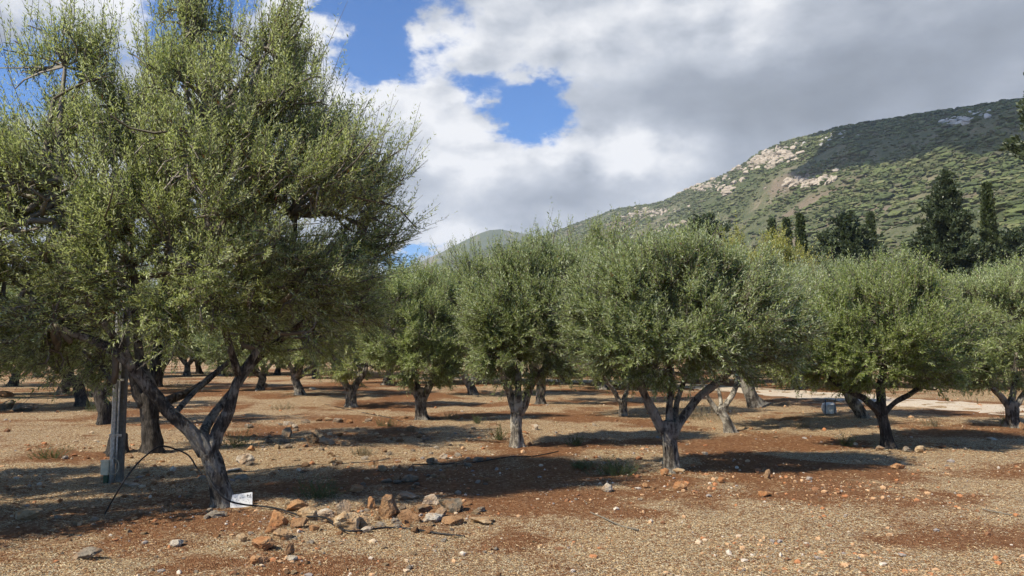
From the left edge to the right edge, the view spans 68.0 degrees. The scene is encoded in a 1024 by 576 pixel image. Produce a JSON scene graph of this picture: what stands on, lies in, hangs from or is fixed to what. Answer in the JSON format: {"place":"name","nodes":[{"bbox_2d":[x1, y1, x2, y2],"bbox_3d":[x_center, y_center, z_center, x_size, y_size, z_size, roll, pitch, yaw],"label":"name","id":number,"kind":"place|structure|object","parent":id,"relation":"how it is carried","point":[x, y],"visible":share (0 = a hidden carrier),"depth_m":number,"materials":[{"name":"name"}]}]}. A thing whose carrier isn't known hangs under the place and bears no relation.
{"place":"outdoors","nodes":[
{"label":"outdoors","id":0,"kind":"place"},
{"bbox_2d":[398,229,533,271],"bbox_3d":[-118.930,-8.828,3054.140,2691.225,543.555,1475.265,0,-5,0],"label":"hill","id":1,"kind":"structure","parent":0,"point":[483,242],"depth_m":3260.62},
{"bbox_2d":[0,356,1023,575],"bbox_3d":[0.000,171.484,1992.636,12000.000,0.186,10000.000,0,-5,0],"label":"ground","id":2,"kind":"structure","parent":0,"point":[217,386],"depth_m":9.82,"materials":[{"name":"red soil"}]},
{"bbox_2d":[0,390,14,396],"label":"rock","id":3,"kind":"object","parent":2,"relation":"on","point":[3,393],"visible":0.86,"depth_m":28.77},
{"bbox_2d":[0,400,15,409],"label":"rock","id":4,"kind":"object","parent":2,"relation":"on","point":[5,405],"visible":0.91,"depth_m":22.67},
{"bbox_2d":[0,279,24,384],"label":"olive tree","id":5,"kind":"object","parent":2,"relation":"on","point":[1,368],"visible":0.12,"depth_m":23.40,"materials":[{"name":"green plant"}]},
{"bbox_2d":[12,403,38,411],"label":"rock","id":6,"kind":"object","parent":2,"relation":"on","point":[17,407],"visible":0.84,"depth_m":21.90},
{"bbox_2d":[15,508,43,520],"bbox_3d":[-5.054,2.384,7.950,0.261,0.143,0.187,-1,-5,12],"label":"rock","id":7,"kind":"object","parent":2,"relation":"on","point":[27,514],"visible":0.98,"depth_m":7.90,"materials":[{"name":"stone"}]},
{"bbox_2d":[5,286,89,386],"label":"olive tree","id":8,"kind":"object","parent":2,"relation":"on","point":[14,384],"depth_m":38.58,"materials":[{"name":"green plant"}]},
{"bbox_2d":[26,443,75,459],"bbox_3d":[-7.347,2.602,12.186,0.571,0.302,0.684,-3,-6,29],"label":"weed","id":9,"kind":"object","parent":2,"relation":"on","point":[47,455],"visible":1,"depth_m":12.13,"materials":[{"name":"green plant"}]},
{"bbox_2d":[2,281,145,406],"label":"olive tree","id":10,"kind":"object","parent":2,"relation":"on","point":[83,399],"visible":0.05,"depth_m":23.29,"materials":[{"name":"green plant"}]},
{"bbox_2d":[2,257,151,394],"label":"olive tree","id":11,"kind":"object","parent":2,"relation":"on","point":[68,383],"depth_m":30.79,"materials":[{"name":"green plant"}]},
{"bbox_2d":[73,547,102,559],"bbox_3d":[-3.525,2.197,6.285,0.234,0.094,0.197,0,-5,2],"label":"rock","id":12,"kind":"object","parent":2,"relation":"on","point":[86,553],"visible":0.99,"depth_m":6.24,"materials":[{"name":"stone"}]},
{"bbox_2d":[17,247,176,424],"bbox_3d":[-9.978,1.007,18.390,4.681,4.661,3.639,0,-5,0],"label":"olive tree","id":13,"kind":"object","parent":2,"relation":"on","point":[104,416],"visible":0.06,"depth_m":18.21,"materials":[{"name":"green plant"}]},
{"bbox_2d":[103,433,129,456],"bbox_3d":[-6.709,2.641,12.909,0.573,0.453,0.615,4,-6,-39],"label":"tree stump","id":14,"kind":"object","parent":2,"relation":"on","point":[107,451],"visible":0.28,"depth_m":12.82,"materials":[{"name":"wood"}]},
{"bbox_2d":[100,208,134,482],"bbox_3d":[-5.291,0.652,10.190,0.262,4.250,0.141,0,-5,0],"label":"metal post","id":15,"kind":"object","parent":2,"relation":"on","point":[117,435],"visible":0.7,"depth_m":10.07,"materials":[{"name":"grey metal"}]},
{"bbox_2d":[104,445,202,514],"bbox_3d":[-3.939,2.049,8.027,0.786,0.718,0.998,-2,-5,27],"label":"irrigation hose","id":16,"kind":"object","parent":2,"relation":"on","point":[142,458],"visible":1,"depth_m":7.88,"materials":[{"name":"black rubber"}]},
{"bbox_2d":[103,261,223,386],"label":"olive tree","id":17,"kind":"object","parent":2,"relation":"on","point":[163,368],"visible":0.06,"depth_m":37.34,"materials":[{"name":"green plant"}]},
{"bbox_2d":[169,539,183,546],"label":"rock","id":18,"kind":"object","parent":2,"relation":"on","point":[176,543],"visible":1,"depth_m":6.71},
{"bbox_2d":[157,372,199,390],"bbox_3d":[-14.813,4.082,33.468,2.548,0.915,2.748,0,-5,0],"label":"dry weed","id":19,"kind":"object","parent":2,"relation":"on","point":[177,384],"visible":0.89,"depth_m":33.51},
{"bbox_2d":[3,68,367,453],"bbox_3d":[-5.863,-0.579,13.731,6.791,7.006,3.936,1,-5,-8],"label":"olive tree","id":20,"kind":"object","parent":2,"relation":"on","point":[151,437],"visible":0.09,"depth_m":13.16,"materials":[{"name":"green plant"}]},
{"bbox_2d":[162,329,208,375],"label":"olive tree","id":21,"kind":"object","parent":2,"relation":"on","point":[187,366],"visible":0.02,"depth_m":55.55,"materials":[{"name":"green plant"}]},
{"bbox_2d":[181,354,204,373],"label":"olive tree","id":22,"kind":"object","parent":2,"relation":"on","point":[198,368],"depth_m":60.67,"materials":[{"name":"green plant"}]},
{"bbox_2d":[188,294,236,375],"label":"olive tree","id":23,"kind":"object","parent":2,"relation":"on","point":[222,374],"visible":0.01,"depth_m":55.56,"materials":[{"name":"green plant"}]},
{"bbox_2d":[207,510,226,517],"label":"rock","id":24,"kind":"object","parent":2,"relation":"on","point":[213,513],"visible":1,"depth_m":7.81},
{"bbox_2d":[0,0,456,507],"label":"olive tree","id":25,"kind":"object","parent":2,"relation":"on","point":[313,163],"visible":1,"depth_m":8.30,"materials":[{"name":"green plant"}]},
{"bbox_2d":[230,492,251,507],"bbox_3d":[-3.013,2.365,8.447,0.238,0.153,0.008,-7,-26,-7],"label":"white plate","id":26,"kind":"object","parent":2,"relation":"on","point":[244,498],"visible":0.87,"depth_m":8.45,"materials":[{"name":"paint"}]},
{"bbox_2d":[236,533,247,542],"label":"rock","id":27,"kind":"object","parent":2,"relation":"on","point":[241,537],"visible":0.91,"depth_m":6.83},
{"bbox_2d":[222,423,264,448],"bbox_3d":[-5.031,2.656,13.856,0.787,0.485,0.931,-3,-6,33],"label":"weed","id":28,"kind":"object","parent":2,"relation":"on","point":[234,442],"visible":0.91,"depth_m":13.77,"materials":[{"name":"green plant"}]},
{"bbox_2d":[236,453,254,463],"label":"rock","id":29,"kind":"object","parent":2,"relation":"on","point":[244,458],"visible":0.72,"depth_m":11.60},
{"bbox_2d":[189,304,311,389],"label":"olive tree","id":30,"kind":"object","parent":2,"relation":"on","point":[212,352],"visible":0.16,"depth_m":33.53,"materials":[{"name":"green plant"}]},
{"bbox_2d":[250,555,267,564],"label":"rock","id":31,"kind":"object","parent":2,"relation":"on","point":[255,559],"visible":0.95,"depth_m":6.07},
{"bbox_2d":[252,536,275,550],"bbox_3d":[-2.151,2.217,6.566,0.186,0.125,0.190,4,-6,-40],"label":"rock","id":32,"kind":"object","parent":2,"relation":"on","point":[264,543],"visible":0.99,"depth_m":6.52,"materials":[{"name":"stone"}]},
{"bbox_2d":[268,510,288,527],"bbox_3d":[-2.287,2.271,7.433,0.198,0.194,0.175,1,-5,-11],"label":"rock","id":33,"kind":"object","parent":2,"relation":"on","point":[278,519],"visible":0.85,"depth_m":7.38,"materials":[{"name":"stone"}]},
{"bbox_2d":[273,528,291,539],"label":"rock","id":34,"kind":"object","parent":2,"relation":"on","point":[279,534],"visible":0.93,"depth_m":6.92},
{"bbox_2d":[282,427,292,438],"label":"rock","id":35,"kind":"object","parent":2,"relation":"on","point":[287,432],"visible":0.89,"depth_m":14.93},
{"bbox_2d":[284,542,294,555],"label":"rock","id":36,"kind":"object","parent":2,"relation":"on","point":[289,549],"visible":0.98,"depth_m":6.38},
{"bbox_2d":[286,499,308,510],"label":"rock","id":37,"kind":"object","parent":2,"relation":"on","point":[295,504],"visible":0.85,"depth_m":8.16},
{"bbox_2d":[290,517,308,527],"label":"rock","id":38,"kind":"object","parent":2,"relation":"on","point":[300,522],"visible":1,"depth_m":7.36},
{"bbox_2d":[219,262,380,395],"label":"olive tree","id":39,"kind":"object","parent":2,"relation":"on","point":[298,372],"visible":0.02,"depth_m":29.83,"materials":[{"name":"green plant"}]},
{"bbox_2d":[297,506,317,520],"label":"rock","id":40,"kind":"object","parent":2,"relation":"on","point":[303,512],"visible":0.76,"depth_m":7.79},
{"bbox_2d":[304,429,323,443],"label":"rock","id":41,"kind":"object","parent":2,"relation":"on","point":[313,436],"visible":0.84,"depth_m":14.11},
{"bbox_2d":[292,469,348,500],"bbox_3d":[-2.204,2.279,8.852,0.739,0.355,0.579,3,-6,-33],"label":"weed","id":42,"kind":"object","parent":2,"relation":"on","point":[322,495],"visible":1,"depth_m":8.80,"materials":[{"name":"green plant"}]},
{"bbox_2d":[317,508,334,517],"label":"rock","id":43,"kind":"object","parent":2,"relation":"on","point":[326,512],"visible":0.88,"depth_m":8.00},
{"bbox_2d":[319,437,334,444],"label":"rock","id":44,"kind":"object","parent":2,"relation":"on","point":[324,441],"visible":0.94,"depth_m":13.90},
{"bbox_2d":[305,340,357,378],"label":"olive tree","id":45,"kind":"object","parent":2,"relation":"on","point":[313,372],"visible":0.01,"depth_m":50.05,"materials":[{"name":"green plant"}]},
{"bbox_2d":[205,471,464,536],"bbox_3d":[-1.859,2.140,7.566,2.967,0.469,0.457,-2,-5,26],"label":"irrigation hose","id":46,"kind":"object","parent":2,"relation":"on","point":[230,501],"visible":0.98,"depth_m":7.69,"materials":[{"name":"black rubber"}]},
{"bbox_2d":[335,499,350,514],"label":"rock","id":47,"kind":"object","parent":2,"relation":"on","point":[343,505],"visible":0.75,"depth_m":8.10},
{"bbox_2d":[333,511,359,532],"bbox_3d":[-1.592,2.272,7.314,0.259,0.236,0.206,1,-5,-7],"label":"rock","id":48,"kind":"object","parent":2,"relation":"on","point":[346,520],"visible":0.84,"depth_m":7.25,"materials":[{"name":"stone"}]},
{"bbox_2d":[283,269,417,407],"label":"olive tree","id":49,"kind":"object","parent":2,"relation":"on","point":[341,374],"visible":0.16,"depth_m":23.80,"materials":[{"name":"green plant"}]},
{"bbox_2d":[350,484,363,491],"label":"rock","id":50,"kind":"object","parent":2,"relation":"on","point":[355,488],"visible":1,"depth_m":9.26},
{"bbox_2d":[359,516,368,528],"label":"rock","id":51,"kind":"object","parent":2,"relation":"on","point":[364,521],"visible":0.66,"depth_m":7.41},
{"bbox_2d":[350,444,380,455],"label":"dry weed","id":52,"kind":"object","parent":2,"relation":"on","point":[363,452],"visible":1,"depth_m":12.70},
{"bbox_2d":[367,496,375,508],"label":"rock","id":53,"kind":"object","parent":2,"relation":"on","point":[371,504],"visible":0.9,"depth_m":8.33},
{"bbox_2d":[378,494,399,518],"bbox_3d":[-1.304,2.309,7.961,0.221,0.288,0.164,-1,-5,17],"label":"rock","id":54,"kind":"object","parent":2,"relation":"on","point":[388,508],"visible":0.94,"depth_m":7.91,"materials":[{"name":"stone"}]},
{"bbox_2d":[334,258,450,384],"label":"olive tree","id":55,"kind":"object","parent":2,"relation":"on","point":[385,381],"visible":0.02,"depth_m":40.75,"materials":[{"name":"green plant"}]},
{"bbox_2d":[397,491,418,499],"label":"rock","id":56,"kind":"object","parent":2,"relation":"on","point":[404,495],"visible":0.98,"depth_m":8.76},
{"bbox_2d":[397,509,419,522],"bbox_3d":[-1.038,2.321,7.688,0.237,0.154,0.152,0,-5,6],"label":"rock","id":57,"kind":"object","parent":2,"relation":"on","point":[410,516],"visible":0.81,"depth_m":7.64,"materials":[{"name":"stone"}]},
{"bbox_2d":[401,474,418,481],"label":"rock","id":58,"kind":"object","parent":2,"relation":"on","point":[409,478],"visible":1,"depth_m":9.78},
{"bbox_2d":[351,242,491,419],"bbox_3d":[-2.316,1.084,18.945,4.052,4.560,3.493,0,-5,0],"label":"olive tree","id":59,"kind":"object","parent":2,"relation":"on","point":[441,348],"visible":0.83,"depth_m":18.44,"materials":[{"name":"green plant"}]},
{"bbox_2d":[414,504,432,512],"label":"rock","id":60,"kind":"object","parent":2,"relation":"on","point":[421,508],"visible":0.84,"depth_m":8.20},
{"bbox_2d":[383,251,476,382],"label":"olive tree","id":61,"kind":"object","parent":2,"relation":"on","point":[445,262],"depth_m":43.25,"materials":[{"name":"green plant"}]},
{"bbox_2d":[422,494,439,504],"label":"rock","id":62,"kind":"object","parent":2,"relation":"on","point":[432,499],"visible":0.93,"depth_m":8.59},
{"bbox_2d":[422,513,442,521],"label":"rock","id":63,"kind":"object","parent":2,"relation":"on","point":[433,517],"visible":0.93,"depth_m":7.64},
{"bbox_2d":[439,498,462,512],"bbox_3d":[-0.651,2.365,8.222,0.256,0.170,0.224,2,-5,-21],"label":"rock","id":64,"kind":"object","parent":2,"relation":"on","point":[451,505],"visible":0.81,"depth_m":8.19,"materials":[{"name":"stone"}]},
{"bbox_2d":[441,515,463,525],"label":"rock","id":65,"kind":"object","parent":2,"relation":"on","point":[451,520],"visible":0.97,"depth_m":7.59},
{"bbox_2d":[411,230,525,394],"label":"olive tree","id":66,"kind":"object","parent":2,"relation":"on","point":[471,390],"visible":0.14,"depth_m":30.25,"materials":[{"name":"green plant"}]},
{"bbox_2d":[470,516,493,524],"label":"rock","id":67,"kind":"object","parent":2,"relation":"on","point":[486,520],"visible":0.99,"depth_m":7.65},
{"bbox_2d":[412,451,558,464],"bbox_3d":[-0.221,2.737,12.208,2.885,0.061,0.476,3,-6,-36],"label":"drip hose","id":68,"kind":"object","parent":2,"relation":"on","point":[490,459],"visible":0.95,"depth_m":11.93,"materials":[{"name":"plastic"}]},
{"bbox_2d":[482,421,507,439],"bbox_3d":[-0.274,2.798,15.029,0.504,0.425,0.464,-4,-6,39],"label":"weed","id":69,"kind":"object","parent":2,"relation":"on","point":[498,435],"visible":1,"depth_m":15.01,"materials":[{"name":"green plant"}]},
{"bbox_2d":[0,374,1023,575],"bbox_3d":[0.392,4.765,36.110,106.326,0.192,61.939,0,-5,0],"label":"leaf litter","id":70,"kind":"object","parent":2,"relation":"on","point":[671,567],"visible":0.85,"depth_m":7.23,"materials":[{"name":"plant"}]},
{"bbox_2d":[448,198,608,447],"bbox_3d":[0.422,0.669,14.045,3.227,4.641,2.907,0,-5,0],"label":"olive tree","id":71,"kind":"object","parent":2,"relation":"on","point":[521,313],"visible":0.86,"depth_m":13.69,"materials":[{"name":"green plant"}]},
{"bbox_2d":[497,210,612,404],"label":"olive tree","id":72,"kind":"object","parent":2,"relation":"on","point":[540,398],"visible":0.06,"depth_m":25.49,"materials":[{"name":"green plant"}]},
{"bbox_2d":[565,433,583,446],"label":"weed","id":73,"kind":"object","parent":2,"relation":"on","point":[576,443],"visible":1,"depth_m":14.15,"materials":[{"name":"green plant"}]},
{"bbox_2d":[570,458,596,469],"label":"weed","id":74,"kind":"object","parent":2,"relation":"on","point":[581,464],"visible":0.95,"depth_m":11.14,"materials":[{"name":"green plant"}]},
{"bbox_2d":[534,202,669,416],"bbox_3d":[2.514,0.602,20.842,4.121,5.854,3.750,0,-5,0],"label":"olive tree","id":75,"kind":"object","parent":2,"relation":"on","point":[622,403],"visible":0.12,"depth_m":20.50,"materials":[{"name":"green plant"}]},
{"bbox_2d":[577,453,641,477],"bbox_3d":[1.363,2.456,10.599,0.943,0.322,0.846,0,-5,0],"label":"weed","id":76,"kind":"object","parent":2,"relation":"on","point":[614,470],"visible":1,"depth_m":10.53,"materials":[{"name":"green plant"}]},
{"bbox_2d":[590,512,638,529],"bbox_3d":[1.013,2.348,7.640,0.042,0.046,0.779,3,-6,-30],"label":"twig","id":77,"kind":"object","parent":2,"relation":"on","point":[614,522],"visible":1,"depth_m":7.57,"materials":[{"name":"wood"}]},
{"bbox_2d":[513,204,839,473],"bbox_3d":[2.386,0.749,10.997,4.749,3.891,3.059,0,-5,0],"label":"olive tree","id":78,"kind":"object","parent":2,"relation":"on","point":[648,301],"visible":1,"depth_m":10.48,"materials":[{"name":"green plant"}]},
{"bbox_2d":[673,481,686,490],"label":"rock","id":79,"kind":"object","parent":2,"relation":"on","point":[678,485],"visible":0.88,"depth_m":9.20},
{"bbox_2d":[658,395,737,421],"bbox_3d":[5.094,2.960,19.553,2.131,0.859,2.248,5,-7,-44],"label":"dry weed","id":80,"kind":"object","parent":2,"relation":"on","point":[700,414],"visible":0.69,"depth_m":19.37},
{"bbox_2d":[682,210,733,369],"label":"conifer tree","id":81,"kind":"object","parent":2,"relation":"on","point":[695,219],"visible":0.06,"depth_m":77.95,"materials":[{"name":"green plant"}]},
{"bbox_2d":[661,243,836,432],"bbox_3d":[5.531,1.127,17.239,4.410,4.447,3.034,0,-5,0],"label":"olive tree","id":82,"kind":"object","parent":2,"relation":"on","point":[724,416],"visible":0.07,"depth_m":16.78,"materials":[{"name":"green plant"}]},
{"bbox_2d":[707,211,832,407],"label":"yellow green tree","id":83,"kind":"object","parent":2,"relation":"on","point":[753,399],"visible":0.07,"depth_m":24.27,"materials":[{"name":"green plant"}]},
{"bbox_2d":[765,217,777,244],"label":"cypress tree","id":84,"kind":"object","parent":2,"relation":"on","point":[771,221],"visible":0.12,"depth_m":95.73,"materials":[{"name":"green plant"}]},
{"bbox_2d":[781,216,793,254],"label":"cypress tree","id":85,"kind":"object","parent":2,"relation":"on","point":[787,223],"visible":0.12,"depth_m":95.63,"materials":[{"name":"green plant"}]},
{"bbox_2d":[785,417,813,427],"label":"dry weed","id":86,"kind":"object","parent":2,"relation":"on","point":[801,423],"visible":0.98,"depth_m":17.28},
{"bbox_2d":[794,212,808,263],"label":"cypress tree","id":87,"kind":"object","parent":2,"relation":"on","point":[800,229],"visible":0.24,"depth_m":78.48,"materials":[{"name":"green plant"}]},
{"bbox_2d":[758,236,888,418],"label":"olive tree","id":88,"kind":"object","parent":2,"relation":"on","point":[858,410],"visible":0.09,"depth_m":19.50,"materials":[{"name":"green plant"}]},
{"bbox_2d":[807,228,844,265],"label":"conifer tree","id":89,"kind":"object","parent":2,"relation":"on","point":[816,249],"visible":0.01,"depth_m":80.73,"materials":[{"name":"green plant"}]},
{"bbox_2d":[821,399,836,413],"bbox_3d":[8.849,3.309,21.160,0.408,0.432,0.295,0,-5,0],"label":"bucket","id":90,"kind":"object","parent":2,"relation":"on","point":[828,407],"visible":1,"depth_m":21.07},
{"bbox_2d":[834,431,856,446],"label":"weed","id":91,"kind":"object","parent":2,"relation":"on","point":[846,442],"visible":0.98,"depth_m":13.94,"materials":[{"name":"green plant"}]},
{"bbox_2d":[816,210,893,280],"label":"conifer tree","id":92,"kind":"object","parent":2,"relation":"on","point":[852,233],"visible":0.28,"depth_m":77.99,"materials":[{"name":"green plant"}]},
{"bbox_2d":[864,210,878,250],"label":"cypress tree","id":93,"kind":"object","parent":2,"relation":"on","point":[870,222],"visible":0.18,"depth_m":80.54,"materials":[{"name":"green plant"}]},
{"bbox_2d":[762,241,1002,449],"bbox_3d":[6.568,1.002,13.791,4.658,3.915,3.287,2,-5,-23],"label":"olive tree","id":94,"kind":"object","parent":2,"relation":"on","point":[906,330],"visible":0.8,"depth_m":13.30,"materials":[{"name":"green plant"}]},
{"bbox_2d":[908,415,940,426],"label":"dry weed","id":95,"kind":"object","parent":2,"relation":"on","point":[935,422],"visible":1,"depth_m":16.76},
{"bbox_2d":[898,168,1001,306],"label":"conifer tree","id":96,"kind":"object","parent":2,"relation":"on","point":[947,223],"visible":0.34,"depth_m":61.68,"materials":[{"name":"green plant"}]},
{"bbox_2d":[933,249,1023,427],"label":"olive tree","id":97,"kind":"object","parent":2,"relation":"on","point":[994,285],"visible":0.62,"depth_m":16.68,"materials":[{"name":"green plant"}]},
{"bbox_2d":[978,180,1003,373],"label":"cypress tree","id":98,"kind":"object","parent":2,"relation":"on","point":[988,231],"visible":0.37,"depth_m":62.36,"materials":[{"name":"green plant"}]},
{"bbox_2d":[971,246,1021,358],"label":"olive tree","id":99,"kind":"object","parent":2,"relation":"on","point":[975,300],"visible":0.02,"depth_m":36.41,"materials":[{"name":"green plant"}]},
{"bbox_2d":[978,225,1023,268],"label":"conifer tree","id":100,"kind":"object","parent":2,"relation":"on","point":[1013,239],"visible":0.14,"depth_m":85.15,"materials":[{"name":"green plant"}]},
{"bbox_2d":[988,243,1023,360],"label":"olive tree","id":101,"kind":"object","parent":2,"relation":"on","point":[1009,315],"visible":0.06,"depth_m":28.57,"materials":[{"name":"green plant"}]},
{"bbox_2d":[999,72,1023,162],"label":"conifer tree","id":102,"kind":"object","parent":2,"relation":"on","point":[1014,146],"visible":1,"depth_m":43.86,"materials":[{"name":"green plant"}]},
{"bbox_2d":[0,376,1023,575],"bbox_3d":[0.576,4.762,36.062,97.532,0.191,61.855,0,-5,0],"label":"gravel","id":103,"kind":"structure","parent":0,"point":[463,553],"depth_m":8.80,"materials":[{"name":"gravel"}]},
{"bbox_2d":[0,0,1023,293],"label":"sky","id":104,"kind":"structure","parent":0,"point":[589,107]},
{"bbox_2d":[420,377,1023,414],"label":"track","id":105,"kind":"structure","parent":0,"point":[962,406],"depth_m":27.07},
{"bbox_2d":[435,106,1023,274],"bbox_3d":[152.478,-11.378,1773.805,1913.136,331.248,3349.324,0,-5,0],"label":"hill","id":106,"kind":"structure","parent":0,"point":[773,186],"depth_m":661.76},
{"bbox_2d":[608,205,689,217],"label":"rock outcrop","id":107,"kind":"object","parent":106,"relation":"on","point":[660,212],"visible":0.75,"depth_m":1378.79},
{"bbox_2d":[677,176,745,193],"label":"rock outcrop","id":108,"kind":"object","parent":106,"relation":"on","point":[701,187],"visible":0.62,"depth_m":1207.04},
{"bbox_2d":[430,98,1023,275],"bbox_3d":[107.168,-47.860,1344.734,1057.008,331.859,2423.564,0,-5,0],"label":"hillside scrub","id":109,"kind":"object","parent":106,"relation":"on","point":[905,125],"visible":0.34,"depth_m":590.71,"materials":[{"name":"green plant"}]},
{"bbox_2d":[717,180,737,196],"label":"rock outcrop","id":110,"kind":"object","parent":106,"relation":"on","point":[725,191],"visible":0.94,"depth_m":875.75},
{"bbox_2d":[724,142,806,176],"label":"rock outcrop","id":111,"kind":"object","parent":106,"relation":"on","point":[786,154],"visible":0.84,"depth_m":917.39,"materials":[{"name":"stone"}]},
{"bbox_2d":[763,168,839,190],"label":"rock outcrop","id":112,"kind":"object","parent":106,"relation":"on","point":[792,182],"visible":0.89,"depth_m":677.21,"materials":[{"name":"stone"}]},
{"bbox_2d":[938,113,991,125],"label":"rock outcrop","id":113,"kind":"object","parent":106,"relation":"on","point":[964,120],"visible":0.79,"depth_m":678.02,"materials":[{"name":"stone"}]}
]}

